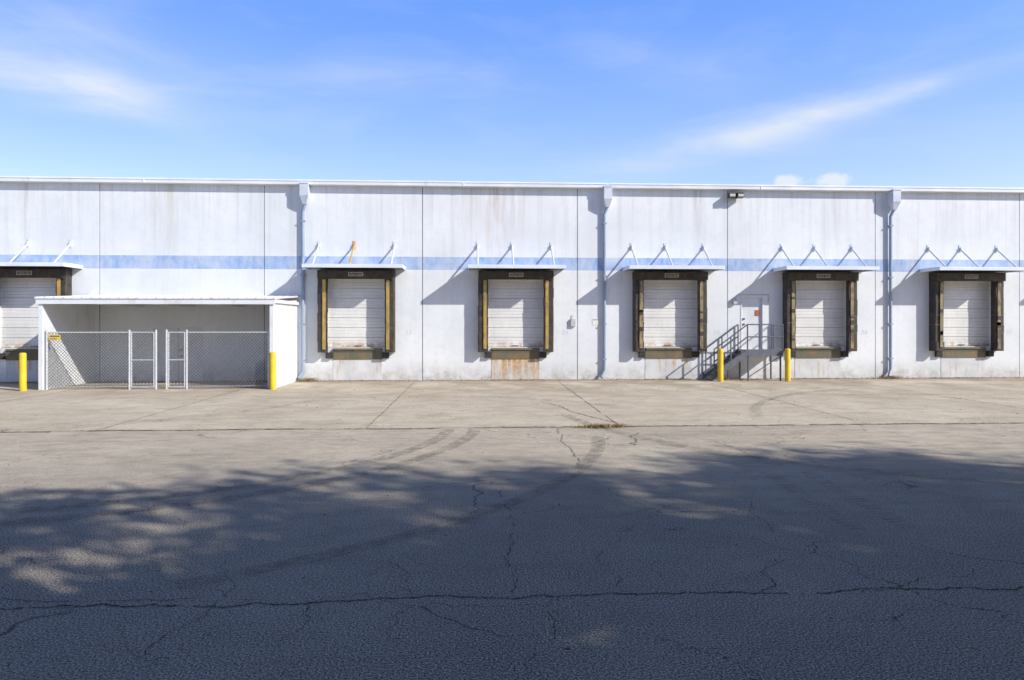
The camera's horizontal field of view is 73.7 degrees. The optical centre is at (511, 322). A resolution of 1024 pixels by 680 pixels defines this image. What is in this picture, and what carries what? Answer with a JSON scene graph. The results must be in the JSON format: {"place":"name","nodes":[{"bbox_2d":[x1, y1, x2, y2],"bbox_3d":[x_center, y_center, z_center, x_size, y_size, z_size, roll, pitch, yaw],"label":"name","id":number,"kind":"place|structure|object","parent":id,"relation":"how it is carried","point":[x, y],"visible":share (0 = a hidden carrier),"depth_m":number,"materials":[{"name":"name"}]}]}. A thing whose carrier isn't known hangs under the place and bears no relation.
{"place":"outdoors","nodes":[
{"label":"outdoors","id":0,"kind":"place"},
{"bbox_2d":[0,423,1023,679],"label":"asphalt lot","id":1,"kind":"structure","parent":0,"point":[858,507],"depth_m":6.71,"materials":[{"name":"grey asphalt"}]},
{"bbox_2d":[0,429,1022,672],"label":"asphalt cracks","id":2,"kind":"object","parent":1,"relation":"on","point":[485,597],"visible":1,"depth_m":5.71,"materials":[{"name":"black asphalt"}]},
{"bbox_2d":[0,377,1023,431],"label":"concrete apron","id":3,"kind":"object","parent":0,"point":[346,405],"visible":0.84,"depth_m":18.89,"materials":[{"name":"grey concrete"}]},
{"bbox_2d":[19,353,26,390],"bbox_3d":[-16.249,1.629,22.680,0.210,1.270,0.210,0,0,-3],"label":"bollard","id":4,"kind":"object","parent":3,"relation":"on","point":[22,371],"visible":1,"depth_m":22.60,"materials":[{"name":"yellow metal"}]},
{"bbox_2d":[46,329,269,389],"bbox_3d":[-12.040,1.250,23.263,7.437,2.040,0.077,0,0,-3],"label":"chain link fence","id":5,"kind":"object","parent":3,"relation":"on","point":[153,359],"visible":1,"depth_m":23.24,"materials":[{"name":"metal"}]},
{"bbox_2d":[49,335,60,339],"bbox_3d":[-15.427,0.500,23.029,0.370,0.180,0.018,0,0,-3],"label":"caution sign","id":6,"kind":"object","parent":5,"relation":"attached to","point":[54,337],"visible":1,"depth_m":23.02,"materials":[{"name":"yellow"}]},
{"bbox_2d":[34,295,299,389],"bbox_3d":[-12.125,0.604,24.705,7.910,3.318,3.308,0,0,-3],"label":"storage enclosure","id":7,"kind":"object","parent":3,"relation":"on","point":[66,313],"visible":0.98,"depth_m":24.07,"materials":[{"name":"white metal"}]},
{"bbox_2d":[269,352,275,389],"bbox_3d":[-8.114,1.629,23.160,0.210,1.270,0.210,-1,0,-3],"label":"bollard","id":8,"kind":"object","parent":3,"relation":"on","point":[272,360],"visible":1,"depth_m":23.07,"materials":[{"name":"yellow metal"}]},
{"bbox_2d":[296,377,320,381],"bbox_3d":[-7.968,2.184,26.311,1.541,0.171,0.905,0,0,-3],"label":"dry grass clump","id":9,"kind":"object","parent":3,"relation":"on","point":[308,379],"visible":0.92,"depth_m":26.30,"materials":[{"name":"beige plant"}]},
{"bbox_2d":[0,377,1022,678],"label":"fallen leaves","id":10,"kind":"object","parent":3,"relation":"on","point":[542,427],"visible":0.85,"depth_m":22.95,"materials":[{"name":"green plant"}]},
{"bbox_2d":[8,379,1022,431],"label":"concrete joints","id":11,"kind":"object","parent":3,"relation":"on","point":[553,404],"visible":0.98,"depth_m":15.29,"materials":[{"name":"grey concrete"}]},
{"bbox_2d":[572,422,630,429],"bbox_3d":[1.963,2.223,14.795,1.386,0.093,0.730,0,0,9],"label":"dry grass clump","id":12,"kind":"object","parent":3,"relation":"on","point":[604,426],"visible":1,"depth_m":14.76,"materials":[{"name":"beige plant"}]},
{"bbox_2d":[718,348,722,381],"bbox_3d":[8.031,1.629,26.290,0.210,1.270,0.210,0,0,-3],"label":"bollard","id":13,"kind":"object","parent":3,"relation":"on","point":[720,364],"visible":1,"depth_m":26.20,"materials":[{"name":"yellow metal"}]},
{"bbox_2d":[703,324,782,380],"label":"metal staircase","id":14,"kind":"structure","parent":3,"relation":"on","point":[771,352],"depth_m":26.56,"materials":[{"name":"metal"}]},
{"bbox_2d":[785,348,790,380],"bbox_3d":[10.678,1.629,26.445,0.210,1.270,0.210,0,-1,-3],"label":"bollard","id":15,"kind":"object","parent":3,"relation":"on","point":[787,365],"visible":1,"depth_m":26.36,"materials":[{"name":"yellow metal"}]},
{"bbox_2d":[716,375,906,380],"bbox_3d":[11.757,2.192,27.250,9.216,0.156,1.226,0,0,-5],"label":"dry grass clump","id":16,"kind":"object","parent":3,"relation":"on","point":[889,377],"visible":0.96,"depth_m":27.55,"materials":[{"name":"beige plant"}]},
{"bbox_2d":[0,0,1023,187],"label":"sky","id":17,"kind":"structure","parent":0,"point":[919,93],"materials":[{"name":"blue"}]},
{"label":"ground","id":18,"kind":"structure","parent":0,"visible":0},
{"bbox_2d":[0,182,1023,381],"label":"walls","id":19,"kind":"structure","parent":18,"relation":"on","point":[179,239],"depth_m":26.99,"materials":[{"name":"paint"}]},
{"bbox_2d":[0,349,37,381],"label":"dock leveler","id":20,"kind":"object","parent":19,"relation":"attached to","point":[11,356],"visible":0.41,"depth_m":25.97,"materials":[{"name":"metal"}]},
{"bbox_2d":[1,278,55,347],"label":"loading dock door","id":21,"kind":"structure","parent":19,"relation":"attached to","point":[19,316],"depth_m":26.12,"materials":[{"name":"paint"}]},
{"bbox_2d":[1,278,55,347],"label":"door panels","id":22,"kind":"structure","parent":21,"relation":"in","point":[19,310],"depth_m":26.12,"materials":[{"name":"paint"}]},
{"bbox_2d":[0,268,71,295],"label":"dock seal pads","id":23,"kind":"object","parent":19,"relation":"attached to","point":[63,282],"visible":0.54,"depth_m":25.60,"materials":[{"name":"rubber"}]},
{"bbox_2d":[0,239,82,268],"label":"loading dock awning","id":24,"kind":"object","parent":19,"relation":"attached to","point":[54,264],"visible":1,"depth_m":25.14,"materials":[{"name":"white metal"}]},
{"bbox_2d":[152,327,202,380],"bbox_3d":[-12.894,1.200,26.355,1.900,2.100,0.130,0,0,-3],"label":"storage door","id":25,"kind":"structure","parent":19,"relation":"attached to","point":[160,353],"depth_m":26.37,"materials":[{"name":"paint"}]},
{"bbox_2d":[297,180,309,378],"bbox_3d":[-8.065,-1.631,26.390,0.474,7.678,0.399,0,0,-3],"label":"downspout","id":26,"kind":"object","parent":19,"relation":"attached to","point":[304,190],"visible":1,"depth_m":26.44,"materials":[{"name":"white metal"}]},
{"bbox_2d":[302,241,405,269],"bbox_3d":[-5.998,-2.625,26.095,3.720,1.130,1.219,0,0,-3],"label":"loading dock awning","id":27,"kind":"object","parent":19,"relation":"attached to","point":[351,266],"visible":1,"depth_m":25.56,"materials":[{"name":"white metal"}]},
{"bbox_2d":[317,270,395,352],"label":"dock seal pads","id":28,"kind":"object","parent":19,"relation":"attached to","point":[324,276],"visible":1,"depth_m":26.26,"materials":[{"name":"rubber"}]},
{"bbox_2d":[328,279,385,346],"bbox_3d":[-6.039,-0.380,26.827,2.436,2.700,0.065,0,0,-3],"label":"loading dock door","id":29,"kind":"structure","parent":19,"relation":"attached to","point":[356,312],"depth_m":26.82,"materials":[{"name":"paint"}]},
{"bbox_2d":[328,279,385,346],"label":"door panels","id":30,"kind":"structure","parent":29,"relation":"in","point":[356,307],"depth_m":26.82,"materials":[{"name":"paint"}]},
{"bbox_2d":[325,348,388,379],"bbox_3d":[-6.029,1.625,26.637,2.444,1.250,0.133,0,0,-3],"label":"dock leveler","id":31,"kind":"object","parent":19,"relation":"attached to","point":[357,363],"visible":0.99,"depth_m":26.68,"materials":[{"name":"concrete"}]},
{"bbox_2d":[0,176,1023,193],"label":"gutter and fascia","id":32,"kind":"object","parent":19,"relation":"attached to","point":[366,183],"visible":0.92,"depth_m":26.79,"materials":[{"name":"white metal"}]},
{"bbox_2d":[485,348,545,379],"bbox_3d":[0.142,1.625,26.983,2.444,1.250,0.133,0,0,-3],"label":"dock leveler","id":33,"kind":"object","parent":19,"relation":"attached to","point":[514,363],"visible":1,"depth_m":27.02,"materials":[{"name":"metal"}]},
{"bbox_2d":[488,280,543,346],"bbox_3d":[0.131,-0.380,27.172,2.436,2.700,0.065,0,0,-3],"label":"loading dock door","id":34,"kind":"structure","parent":19,"relation":"attached to","point":[515,313],"depth_m":27.17,"materials":[{"name":"paint"}]},
{"bbox_2d":[488,280,543,346],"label":"door panels","id":35,"kind":"structure","parent":34,"relation":"in","point":[515,308],"depth_m":27.17,"materials":[{"name":"paint"}]},
{"bbox_2d":[478,270,553,351],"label":"dock seal pads","id":36,"kind":"object","parent":19,"relation":"attached to","point":[546,277],"visible":1,"depth_m":26.61,"materials":[{"name":"rubber"}]},
{"bbox_2d":[468,242,565,270],"bbox_3d":[0.172,-2.625,26.441,3.720,1.130,1.219,0,0,-3],"label":"loading dock awning","id":37,"kind":"object","parent":19,"relation":"attached to","point":[477,266],"visible":1,"depth_m":25.91,"materials":[{"name":"white metal"}]},
{"bbox_2d":[570,319,575,325],"bbox_3d":[2.427,-0.090,27.125,0.200,0.480,0.105,0,0,-3],"label":"electrical box","id":38,"kind":"object","parent":19,"relation":"attached to","point":[572,322],"visible":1,"depth_m":27.07,"materials":[{"name":"grey metal"}]},
{"bbox_2d":[592,318,598,324],"bbox_3d":[3.333,-0.040,27.221,0.260,0.260,0.014,0,0,-3],"label":"wall sign","id":39,"kind":"object","parent":19,"relation":"attached to","point":[595,321],"visible":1,"depth_m":27.22,"materials":[{"name":"white plastic"}]},
{"bbox_2d":[600,184,612,377],"bbox_3d":[3.726,-1.631,27.050,0.474,7.678,0.399,0,0,-3],"label":"downspout","id":40,"kind":"object","parent":19,"relation":"attached to","point":[607,194],"visible":1,"depth_m":27.09,"materials":[{"name":"white metal"}]},
{"bbox_2d":[638,348,698,378],"bbox_3d":[6.282,1.625,27.326,2.444,1.250,0.133,0,0,-3],"label":"dock leveler","id":41,"kind":"object","parent":19,"relation":"attached to","point":[667,363],"visible":0.98,"depth_m":27.37,"materials":[{"name":"concrete"}]},
{"bbox_2d":[643,280,696,346],"bbox_3d":[6.271,-0.380,27.516,2.436,2.700,0.065,0,0,-3],"label":"loading dock door","id":42,"kind":"structure","parent":19,"relation":"attached to","point":[670,313],"depth_m":27.52,"materials":[{"name":"paint"}]},
{"bbox_2d":[643,280,696,346],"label":"door panels","id":43,"kind":"structure","parent":42,"relation":"in","point":[670,306],"depth_m":27.52,"materials":[{"name":"paint"}]},
{"bbox_2d":[632,271,707,351],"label":"dock seal pads","id":44,"kind":"object","parent":19,"relation":"attached to","point":[640,277],"visible":1,"depth_m":26.97,"materials":[{"name":"plastic"}]},
{"bbox_2d":[623,243,724,271],"bbox_3d":[6.312,-2.625,26.784,3.720,1.130,1.219,0,0,-3],"label":"loading dock awning","id":45,"kind":"object","parent":19,"relation":"attached to","point":[712,267],"visible":1,"depth_m":26.25,"materials":[{"name":"white metal"}]},
{"bbox_2d":[727,192,743,198],"bbox_3d":[8.944,-5.110,27.359,0.600,0.240,0.365,0,0,-3],"label":"wall flood light","id":46,"kind":"object","parent":19,"relation":"attached to","point":[735,195],"visible":1,"depth_m":27.19,"materials":[{"name":"grey metal"}]},
{"bbox_2d":[732,294,768,303],"bbox_3d":[9.643,-0.946,27.512,1.492,0.392,0.139,0,0,-3],"label":"door light","id":47,"kind":"object","parent":19,"relation":"attached to","point":[734,301],"visible":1,"depth_m":27.54,"materials":[{"name":"grey metal"}]},
{"bbox_2d":[740,297,763,348],"bbox_3d":[9.695,0.010,27.630,0.950,2.120,0.130,0,0,-3],"label":"personnel door","id":48,"kind":"structure","parent":19,"relation":"attached to","point":[751,310],"depth_m":27.65,"materials":[{"name":"paint"}]},
{"bbox_2d":[790,347,848,377],"bbox_3d":[12.422,1.625,27.670,2.444,1.250,0.133,0,0,-3],"label":"dock leveler","id":49,"kind":"object","parent":19,"relation":"attached to","point":[817,362],"visible":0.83,"depth_m":27.71,"materials":[{"name":"concrete"}]},
{"bbox_2d":[796,281,844,345],"bbox_3d":[12.412,-0.380,27.860,2.436,2.700,0.065,0,0,-3],"label":"loading dock door","id":50,"kind":"structure","parent":19,"relation":"attached to","point":[820,313],"depth_m":27.87,"materials":[{"name":"paint"}]},
{"bbox_2d":[796,281,844,345],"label":"door panels","id":51,"kind":"structure","parent":50,"relation":"in","point":[820,305],"depth_m":27.87,"materials":[{"name":"paint"}]},
{"bbox_2d":[782,272,858,350],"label":"dock seal pads","id":52,"kind":"object","parent":19,"relation":"attached to","point":[790,279],"visible":0.97,"depth_m":27.32,"materials":[{"name":"plastic"}]},
{"bbox_2d":[773,244,879,271],"bbox_3d":[12.453,-2.625,27.128,3.720,1.130,1.219,0,0,-3],"label":"loading dock awning","id":53,"kind":"object","parent":19,"relation":"attached to","point":[865,268],"visible":1,"depth_m":26.60,"materials":[{"name":"white metal"}]},
{"bbox_2d":[887,187,901,375],"bbox_3d":[15.468,-1.631,27.708,0.474,7.678,0.399,0,0,-3],"label":"downspout","id":54,"kind":"object","parent":19,"relation":"attached to","point":[894,197],"visible":1,"depth_m":27.75,"materials":[{"name":"white metal"}]},
{"bbox_2d":[939,281,988,345],"bbox_3d":[18.552,-0.380,28.204,2.436,2.700,0.065,0,0,-3],"label":"loading dock door","id":55,"kind":"structure","parent":19,"relation":"attached to","point":[966,313],"depth_m":28.22,"materials":[{"name":"paint"}]},
{"bbox_2d":[939,281,988,345],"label":"door panels","id":56,"kind":"structure","parent":55,"relation":"in","point":[966,303],"depth_m":28.21,"materials":[{"name":"paint"}]},
{"bbox_2d":[935,347,993,377],"bbox_3d":[18.563,1.625,28.014,2.444,1.250,0.133,0,0,-3],"label":"dock leveler","id":57,"kind":"object","parent":19,"relation":"attached to","point":[956,362],"visible":0.88,"depth_m":28.05,"materials":[{"name":"concrete"}]},
{"bbox_2d":[929,272,1005,350],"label":"dock seal pads","id":58,"kind":"object","parent":19,"relation":"attached to","point":[936,300],"visible":1,"depth_m":27.71,"materials":[{"name":"plastic"}]},
{"bbox_2d":[920,245,1023,272],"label":"loading dock awning","id":59,"kind":"object","parent":19,"relation":"attached to","point":[1015,268],"visible":1,"depth_m":27.27,"materials":[{"name":"white metal"}]}
]}

